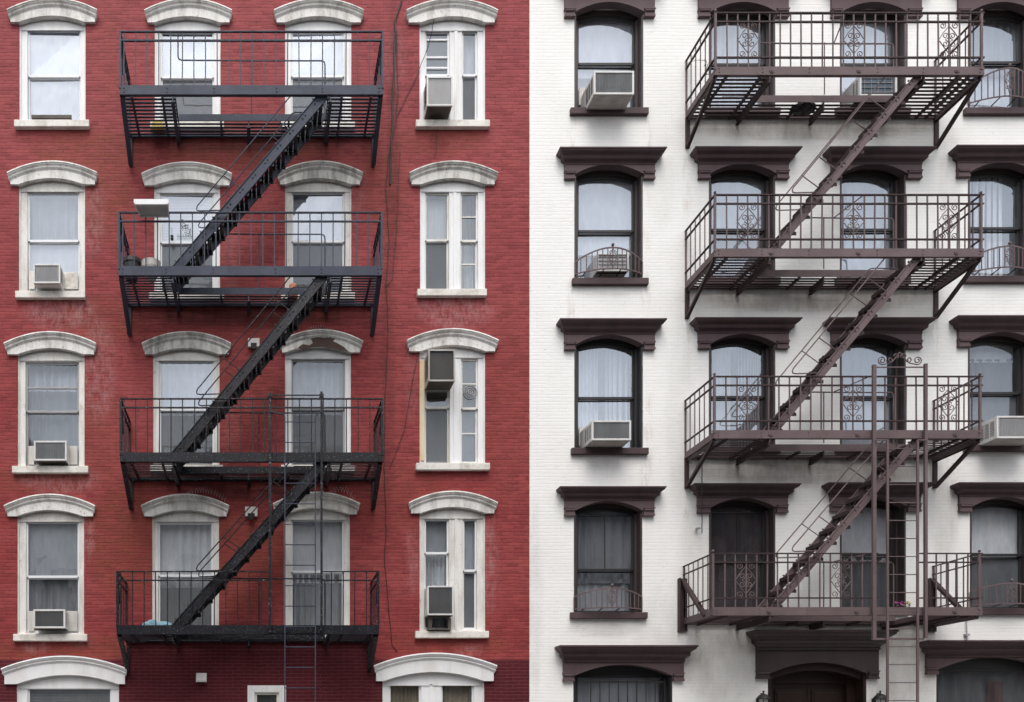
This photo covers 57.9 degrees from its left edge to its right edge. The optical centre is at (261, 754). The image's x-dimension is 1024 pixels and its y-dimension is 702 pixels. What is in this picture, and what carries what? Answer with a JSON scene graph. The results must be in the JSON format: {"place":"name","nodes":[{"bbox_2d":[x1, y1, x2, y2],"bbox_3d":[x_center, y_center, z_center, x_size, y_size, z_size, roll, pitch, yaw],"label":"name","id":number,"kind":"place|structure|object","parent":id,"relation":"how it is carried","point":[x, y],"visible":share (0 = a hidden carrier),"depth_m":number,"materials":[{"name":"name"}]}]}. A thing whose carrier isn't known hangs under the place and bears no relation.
{"place":"outdoors","nodes":[
{"label":"outdoors","id":0,"kind":"place"},
{"bbox_2d":[31,115,71,119],"bbox_3d":[-3.678,-11.130,15.296,0.705,0.108,0.128,0,0,0],"label":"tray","id":1,"kind":"object","parent":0,"point":[51,117],"visible":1,"depth_m":15.23,"materials":[{"name":"grey metal"}]},
{"bbox_3d":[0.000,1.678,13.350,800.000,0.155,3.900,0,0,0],"label":"sidewalk","id":2,"kind":"structure","parent":0,"visible":0},
{"bbox_2d":[0,0,528,701],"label":"brick building","id":3,"kind":"structure","parent":2,"relation":"on","point":[452,504],"depth_m":15.30,"materials":[{"name":"red brick"}]},
{"bbox_2d":[4,494,95,640],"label":"window","id":4,"kind":"structure","parent":3,"relation":"in","point":[50,527],"depth_m":15.38,"materials":[{"name":"paint"}]},
{"bbox_2d":[4,331,96,473],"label":"window","id":5,"kind":"structure","parent":3,"relation":"in","point":[56,394],"depth_m":15.35,"materials":[{"name":"paint"}]},
{"bbox_2d":[7,0,97,129],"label":"window","id":6,"kind":"structure","parent":3,"relation":"in","point":[51,32],"depth_m":15.37,"materials":[{"name":"white glass"}]},
{"bbox_2d":[7,160,97,299],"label":"window","id":7,"kind":"structure","parent":3,"relation":"in","point":[57,224],"depth_m":15.35,"materials":[{"name":"paint"}]},
{"bbox_2d":[28,441,77,465],"bbox_3d":[-3.683,-5.272,15.385,0.864,0.352,0.530,0,0,0],"label":"air conditioner","id":8,"kind":"object","parent":3,"relation":"attached to","point":[52,453],"visible":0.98,"depth_m":15.14,"materials":[{"name":"metal"}]},
{"bbox_2d":[28,609,77,630],"bbox_3d":[-3.683,-2.362,15.375,0.864,0.352,0.550,0,0,0],"label":"air conditioner","id":9,"kind":"object","parent":3,"relation":"attached to","point":[51,620],"visible":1,"depth_m":15.12,"materials":[{"name":"metal"}]},
{"bbox_2d":[29,264,77,290],"bbox_3d":[-3.675,-8.335,15.355,0.864,0.389,0.590,0,0,0],"label":"air conditioner","id":10,"kind":"object","parent":3,"relation":"attached to","point":[48,277],"visible":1,"depth_m":15.10,"materials":[{"name":"metal"}]},
{"bbox_2d":[1,656,126,701],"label":"window","id":11,"kind":"structure","parent":3,"relation":"in","point":[49,674],"depth_m":15.25,"materials":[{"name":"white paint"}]},
{"bbox_2d":[141,488,228,624],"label":"window","id":12,"kind":"structure","parent":3,"relation":"in","point":[185,527],"depth_m":15.41,"materials":[{"name":"glass"}]},
{"bbox_2d":[141,161,231,300],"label":"window","id":13,"kind":"structure","parent":3,"relation":"in","point":[185,183],"depth_m":15.35,"materials":[{"name":"white paint"}]},
{"bbox_2d":[142,331,230,470],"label":"window","id":14,"kind":"structure","parent":3,"relation":"in","point":[169,381],"depth_m":15.38,"materials":[{"name":"paint"}]},
{"bbox_2d":[144,0,231,129],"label":"window","id":15,"kind":"structure","parent":3,"relation":"in","point":[169,14],"depth_m":15.35,"materials":[{"name":"grey glass"}]},
{"bbox_2d":[196,673,206,682],"bbox_3d":[-1.060,-1.351,15.245,0.183,0.178,0.109,0,0,0],"label":"vent hood","id":16,"kind":"object","parent":3,"relation":"attached to","point":[201,677],"visible":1,"depth_m":15.21,"materials":[{"name":"white metal"}]},
{"bbox_2d":[116,30,383,701],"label":"fire escape","id":17,"kind":"object","parent":3,"relation":"attached to","point":[182,271],"visible":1,"depth_m":14.36,"materials":[{"name":"black metal"}]},
{"bbox_2d":[123,255,140,282],"bbox_3d":[-2.161,-8.055,14.500,0.300,0.335,0.300,0,0,0],"label":"plant pot","id":18,"kind":"object","parent":17,"relation":"on","point":[128,260],"visible":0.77,"depth_m":14.39,"materials":[{"name":"black plastic"}]},
{"bbox_2d":[141,257,160,282],"bbox_3d":[-1.845,-8.035,14.500,0.330,0.295,0.330,0,0,0],"label":"plant pot","id":19,"kind":"object","parent":17,"relation":"on","point":[151,261],"visible":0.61,"depth_m":14.37,"materials":[{"name":"white ceramic"}]},
{"bbox_2d":[134,199,168,217],"bbox_3d":[-1.778,-8.890,14.160,0.559,0.136,0.320,0,0,0],"label":"floodlight","id":20,"kind":"object","parent":17,"relation":"attached to","point":[152,208],"visible":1,"depth_m":14.10,"materials":[{"name":"white paint"}]},
{"bbox_2d":[142,620,171,624],"bbox_3d":[-1.721,-2.152,14.496,0.559,0.202,0.279,0,0,0],"label":"plastic bag","id":21,"kind":"object","parent":17,"relation":"on","point":[150,622],"visible":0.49,"depth_m":14.40,"materials":[{"name":"blue plastic"}]},
{"bbox_2d":[152,122,164,129],"bbox_3d":[-1.802,-10.909,15.140,0.217,0.110,0.120,0,0,0],"label":"storage box","id":22,"kind":"object","parent":17,"relation":"on","point":[158,125],"visible":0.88,"depth_m":15.08,"materials":[{"name":"yellow plastic"}]},
{"bbox_2d":[289,283,297,297],"bbox_3d":[0.535,-8.010,15.050,0.168,0.245,0.168,0,0,0],"label":"flower pot","id":23,"kind":"object","parent":17,"relation":"on","point":[291,285],"visible":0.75,"depth_m":14.99,"materials":[{"name":"ceramic"}]},
{"bbox_2d":[245,507,257,519],"bbox_3d":[-0.188,-4.220,15.227,0.218,0.246,0.145,0,0,0],"label":"wall lamp","id":24,"kind":"object","parent":3,"relation":"attached to","point":[253,514],"visible":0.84,"depth_m":15.24,"materials":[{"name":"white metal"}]},
{"bbox_2d":[248,338,259,349],"bbox_3d":[-0.144,-7.175,15.227,0.201,0.224,0.144,0,0,0],"label":"wall lamp","id":25,"kind":"object","parent":3,"relation":"attached to","point":[253,343],"visible":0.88,"depth_m":15.24,"materials":[{"name":"white metal"}]},
{"bbox_2d":[247,685,285,701],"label":"window","id":26,"kind":"structure","parent":3,"relation":"in","point":[257,693],"depth_m":15.28,"materials":[{"name":"white paint"}]},
{"bbox_2d":[273,487,359,636],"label":"window","id":27,"kind":"structure","parent":3,"relation":"in","point":[337,509],"depth_m":15.48,"materials":[{"name":"glass"}]},
{"bbox_2d":[274,0,363,129],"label":"window","id":28,"kind":"structure","parent":3,"relation":"in","point":[299,14],"depth_m":15.35,"materials":[{"name":"glass"}]},
{"bbox_2d":[277,160,362,300],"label":"window","id":29,"kind":"structure","parent":3,"relation":"in","point":[318,177],"depth_m":15.38,"materials":[{"name":"paint"}]},
{"bbox_2d":[280,325,362,470],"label":"window","id":30,"kind":"structure","parent":3,"relation":"in","point":[315,345],"depth_m":15.41,"materials":[{"name":"white paint"}]},
{"bbox_2d":[384,33,398,651],"bbox_3d":[2.263,-7.261,15.284,0.261,10.917,0.011,0,0,0],"label":"cable","id":31,"kind":"object","parent":3,"relation":"attached to","point":[387,353],"visible":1,"depth_m":15.28,"materials":[{"name":"black rubber"}]},
{"bbox_2d":[387,157,399,284],"bbox_3d":[2.300,-9.411,15.284,0.255,2.406,0.008,0,0,0],"label":"cable","id":32,"kind":"object","parent":3,"relation":"attached to","point":[397,213],"visible":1,"depth_m":15.28,"materials":[{"name":"black rubber"}]},
{"bbox_2d":[389,0,401,184],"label":"cable","id":33,"kind":"object","parent":3,"relation":"attached to","point":[393,86],"visible":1,"depth_m":15.27,"materials":[{"name":"black rubber"}]},
{"bbox_2d":[389,352,417,466],"bbox_3d":[2.492,-6.114,15.284,0.535,2.161,0.008,0,0,0],"label":"cable","id":34,"kind":"object","parent":3,"relation":"attached to","point":[407,410],"visible":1,"depth_m":15.28,"materials":[{"name":"black rubber"}]},
{"bbox_2d":[396,20,433,116],"bbox_3d":[2.728,-12.560,15.284,0.765,2.774,0.010,0,0,0],"label":"cable","id":35,"kind":"object","parent":3,"relation":"attached to","point":[419,68],"visible":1,"depth_m":15.28,"materials":[{"name":"black rubber"}]},
{"bbox_2d":[373,653,496,701],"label":"window","id":36,"kind":"structure","parent":3,"relation":"in","point":[421,677],"depth_m":15.34,"materials":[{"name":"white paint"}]},
{"bbox_2d":[423,76,452,119],"bbox_3d":[3.057,-11.418,15.325,0.449,0.513,0.650,0,0,0],"label":"air conditioner","id":37,"kind":"object","parent":3,"relation":"attached to","point":[438,98],"visible":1,"depth_m":15.02,"materials":[{"name":"metal"}]},
{"bbox_2d":[426,618,450,630],"bbox_3d":[3.094,-2.282,15.265,0.401,0.207,0.190,0,0,0],"label":"support bracket","id":38,"kind":"object","parent":3,"relation":"on","point":[429,624],"visible":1,"depth_m":15.20,"materials":[{"name":"grey metal"}]},
{"bbox_2d":[424,586,453,618],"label":"air conditioner","id":39,"kind":"object","parent":3,"relation":"attached to","point":[438,601],"visible":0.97,"depth_m":15.14,"materials":[{"name":"metal"}]},
{"bbox_2d":[424,349,454,396],"bbox_3d":[3.083,-6.683,15.305,0.465,0.554,0.690,0,0,0],"label":"air conditioner","id":40,"kind":"object","parent":3,"relation":"attached to","point":[439,372],"visible":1,"depth_m":14.99,"materials":[{"name":"metal"}]},
{"bbox_2d":[406,0,497,129],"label":"window","id":41,"kind":"structure","parent":3,"relation":"in","point":[449,53],"depth_m":15.35,"materials":[{"name":"white paint"}]},
{"bbox_2d":[406,328,498,470],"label":"window","id":42,"kind":"structure","parent":3,"relation":"in","point":[451,431],"depth_m":15.35,"materials":[{"name":"white paint"}]},
{"bbox_2d":[408,491,497,637],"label":"window","id":43,"kind":"structure","parent":3,"relation":"in","point":[451,523],"depth_m":15.35,"materials":[{"name":"paint"}]},
{"bbox_2d":[409,160,497,297],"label":"window","id":44,"kind":"structure","parent":3,"relation":"in","point":[452,263],"depth_m":15.35,"materials":[{"name":"white paint"}]},
{"bbox_2d":[463,385,476,398],"bbox_3d":[3.671,-6.397,15.368,0.246,0.246,0.014,0,0,0],"label":"ventilator","id":45,"kind":"object","parent":3,"relation":"attached to","point":[470,387],"visible":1,"depth_m":15.36,"materials":[{"name":"metal"}]},
{"bbox_2d":[529,0,1023,701],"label":"brick building","id":46,"kind":"structure","parent":2,"relation":"on","point":[639,350],"depth_m":15.30,"materials":[{"name":"white brick"}]},
{"bbox_2d":[578,420,630,447],"bbox_3d":[5.974,-5.602,15.285,0.687,0.447,0.730,0,0,0],"label":"air conditioner","id":47,"kind":"object","parent":46,"relation":"attached to","point":[604,434],"visible":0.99,"depth_m":14.94,"materials":[{"name":"metal"}]},
{"bbox_2d":[578,71,633,109],"bbox_3d":[5.991,-11.558,15.265,0.722,0.579,0.770,0,0,0],"label":"air conditioner","id":48,"kind":"object","parent":46,"relation":"attached to","point":[608,90],"visible":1,"depth_m":14.90,"materials":[{"name":"metal"}]},
{"bbox_2d":[573,583,642,610],"bbox_3d":[6.062,-2.750,15.197,1.210,0.439,0.248,0,0,0],"label":"window guard","id":49,"kind":"object","parent":46,"relation":"attached to","point":[614,591],"visible":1,"depth_m":15.13,"materials":[{"name":"brown metal"}]},
{"bbox_2d":[574,243,642,276],"bbox_3d":[6.075,-8.632,15.197,1.201,0.465,0.248,0,0,0],"label":"window guard","id":50,"kind":"object","parent":46,"relation":"attached to","point":[612,247],"visible":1,"depth_m":15.14,"materials":[{"name":"brown metal"}]},
{"bbox_2d":[589,253,628,277],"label":"air conditioner","id":51,"kind":"object","parent":46,"relation":"attached to","point":[609,273],"visible":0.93,"depth_m":15.26,"materials":[{"name":"metal"}]},
{"bbox_2d":[564,0,655,115],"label":"window","id":52,"kind":"structure","parent":46,"relation":"in","point":[604,40],"depth_m":15.47,"materials":[{"name":"glass"}]},
{"bbox_2d":[556,147,666,285],"bbox_3d":[6.085,-9.379,15.351,1.854,2.300,0.522,0,0,0],"label":"window","id":53,"kind":"structure","parent":46,"relation":"in","point":[608,181],"depth_m":15.46,"materials":[{"name":"brown paint"}]},
{"bbox_2d":[556,318,666,454],"bbox_3d":[6.085,-6.411,15.382,1.854,2.301,0.584,0,0,0],"label":"window","id":54,"kind":"structure","parent":46,"relation":"in","point":[602,347],"depth_m":15.46,"materials":[{"name":"grey paint"}]},
{"bbox_2d":[556,486,666,618],"bbox_3d":[6.081,-3.521,15.383,1.845,2.267,0.585,0,0,0],"label":"window","id":55,"kind":"structure","parent":46,"relation":"in","point":[607,546],"depth_m":15.49,"materials":[{"name":"black glass"}]},
{"bbox_2d":[555,645,698,701],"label":"window","id":56,"kind":"structure","parent":46,"relation":"in","point":[598,673],"depth_m":15.26,"materials":[{"name":"grey paint"}]},
{"bbox_2d":[697,0,789,114],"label":"window","id":57,"kind":"structure","parent":46,"relation":"in","point":[706,8],"depth_m":15.47,"materials":[{"name":"grey glass"}]},
{"bbox_2d":[689,483,801,610],"bbox_3d":[8.411,-3.573,15.360,1.854,2.267,0.539,0,0,0],"label":"window","id":58,"kind":"structure","parent":46,"relation":"in","point":[734,510],"depth_m":15.49,"materials":[{"name":"black glass"}]},
{"bbox_2d":[690,146,802,282],"bbox_3d":[8.429,-9.388,15.383,1.854,2.300,0.586,0,0,0],"label":"window","id":59,"kind":"structure","parent":46,"relation":"in","point":[728,169],"depth_m":15.43,"materials":[{"name":"brown paint"}]},
{"bbox_2d":[690,317,802,449],"bbox_3d":[8.429,-6.428,15.382,1.854,2.301,0.584,0,0,0],"label":"window","id":60,"kind":"structure","parent":46,"relation":"in","point":[734,345],"depth_m":15.46,"materials":[{"name":"brown paint"}]},
{"bbox_2d":[756,691,770,701],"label":"wall lantern","id":61,"kind":"object","parent":46,"relation":"attached to","point":[762,697],"depth_m":15.09,"materials":[{"name":"black metal"}]},
{"bbox_2d":[746,630,898,701],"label":"door","id":62,"kind":"structure","parent":46,"relation":"in","point":[797,665],"depth_m":15.25,"materials":[{"name":"brown wood"}]},
{"bbox_2d":[677,9,984,701],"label":"fire escape","id":63,"kind":"object","parent":46,"relation":"attached to","point":[930,615],"visible":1,"depth_m":14.36,"materials":[{"name":"brown metal"}]},
{"bbox_2d":[689,60,709,75],"bbox_3d":[7.362,-11.466,14.534,0.501,0.280,0.088,0,0,0],"label":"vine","id":64,"kind":"object","parent":63,"relation":"attached to","point":[706,67],"visible":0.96,"depth_m":14.54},
{"bbox_2d":[701,466,702,532],"bbox_3d":[7.619,-4.424,15.100,0.026,1.188,0.026,0,0,44],"label":"cable","id":65,"kind":"object","parent":63,"relation":"hanging from","point":[702,500],"visible":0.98,"depth_m":15.10,"materials":[{"name":"black rubber"}]},
{"bbox_2d":[789,103,816,115],"bbox_3d":[9.339,-11.154,15.050,0.456,0.178,0.256,0,0,0],"label":"cloth bundle","id":66,"kind":"object","parent":63,"relation":"on","point":[805,108],"visible":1,"depth_m":15.00,"materials":[{"name":"black fabric"}]},
{"bbox_2d":[894,601,910,606],"bbox_3d":[10.613,-2.430,14.440,0.249,0.239,0.131,0,0,0],"label":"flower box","id":67,"kind":"object","parent":63,"relation":"on","point":[901,605],"visible":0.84,"depth_m":14.43,"materials":[{"name":"multicoloured plastic"}]},
{"bbox_2d":[842,78,896,103],"bbox_3d":[10.646,-11.613,15.355,0.649,0.468,0.590,0,0,0],"label":"air conditioner","id":68,"kind":"object","parent":46,"relation":"attached to","point":[862,86],"visible":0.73,"depth_m":15.08,"materials":[{"name":"metal"}]},
{"bbox_2d":[830,0,922,114],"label":"window","id":69,"kind":"structure","parent":46,"relation":"in","point":[835,5],"depth_m":15.43,"materials":[{"name":"glass"}]},
{"bbox_2d":[871,691,885,701],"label":"wall lantern","id":70,"kind":"object","parent":46,"relation":"attached to","point":[879,697],"depth_m":15.10,"materials":[{"name":"black metal"}]},
{"bbox_2d":[821,482,935,606],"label":"window","id":71,"kind":"structure","parent":46,"relation":"in","point":[857,539],"depth_m":15.51,"materials":[{"name":"black glass"}]},
{"bbox_2d":[822,146,936,282],"bbox_3d":[10.754,-9.388,15.360,1.854,2.300,0.541,0,0,0],"label":"window","id":72,"kind":"structure","parent":46,"relation":"in","point":[871,172],"depth_m":15.46,"materials":[{"name":"brown paint"}]},
{"bbox_2d":[822,317,936,445],"bbox_3d":[10.754,-6.428,15.382,1.854,2.301,0.585,0,0,0],"label":"window","id":73,"kind":"structure","parent":46,"relation":"in","point":[895,335],"depth_m":15.46,"materials":[{"name":"brown paint"}]},
{"bbox_2d":[964,621,969,639],"bbox_3d":[12.347,-2.228,15.277,0.079,0.457,0.044,0,0,0],"label":"conduit","id":74,"kind":"object","parent":46,"relation":"attached to","point":[966,634],"visible":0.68,"depth_m":15.26,"materials":[{"name":"metal"}]},
{"bbox_2d":[919,640,1023,701],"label":"window","id":75,"kind":"structure","parent":46,"relation":"in","point":[964,670],"depth_m":15.46,"materials":[{"name":"grey paint"}]},
{"bbox_2d":[948,145,1023,283],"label":"window","id":76,"kind":"structure","parent":46,"relation":"in","point":[993,170],"depth_m":15.49,"materials":[{"name":"brown paint"}]},
{"bbox_2d":[949,315,1023,451],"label":"window","id":77,"kind":"structure","parent":46,"relation":"in","point":[990,341],"depth_m":15.48,"materials":[{"name":"brown paint"}]},
{"bbox_2d":[950,482,1023,614],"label":"window","id":78,"kind":"structure","parent":46,"relation":"in","point":[993,507],"depth_m":15.55,"materials":[{"name":"glass"}]},
{"bbox_2d":[956,0,1023,115],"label":"window","id":79,"kind":"structure","parent":46,"relation":"in","point":[999,50],"depth_m":15.53,"materials":[{"name":"brown paint"}]},
{"bbox_2d":[967,63,1023,106],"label":"window guard","id":80,"kind":"object","parent":46,"relation":"attached to","point":[1009,67],"visible":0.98,"depth_m":15.11,"materials":[{"name":"brown metal"}]},
{"bbox_2d":[969,578,1023,606],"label":"window guard","id":81,"kind":"object","parent":46,"relation":"attached to","point":[1011,582],"visible":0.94,"depth_m":15.11,"materials":[{"name":"brown metal"}]},
{"bbox_2d":[970,416,1023,445],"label":"air conditioner","id":82,"kind":"object","parent":46,"relation":"attached to","point":[1003,430],"visible":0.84,"depth_m":14.90,"materials":[{"name":"metal"}]},
{"bbox_2d":[973,241,1023,274],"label":"window guard","id":83,"kind":"object","parent":46,"relation":"attached to","point":[1009,245],"visible":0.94,"depth_m":15.11,"materials":[{"name":"brown metal"}]}
]}

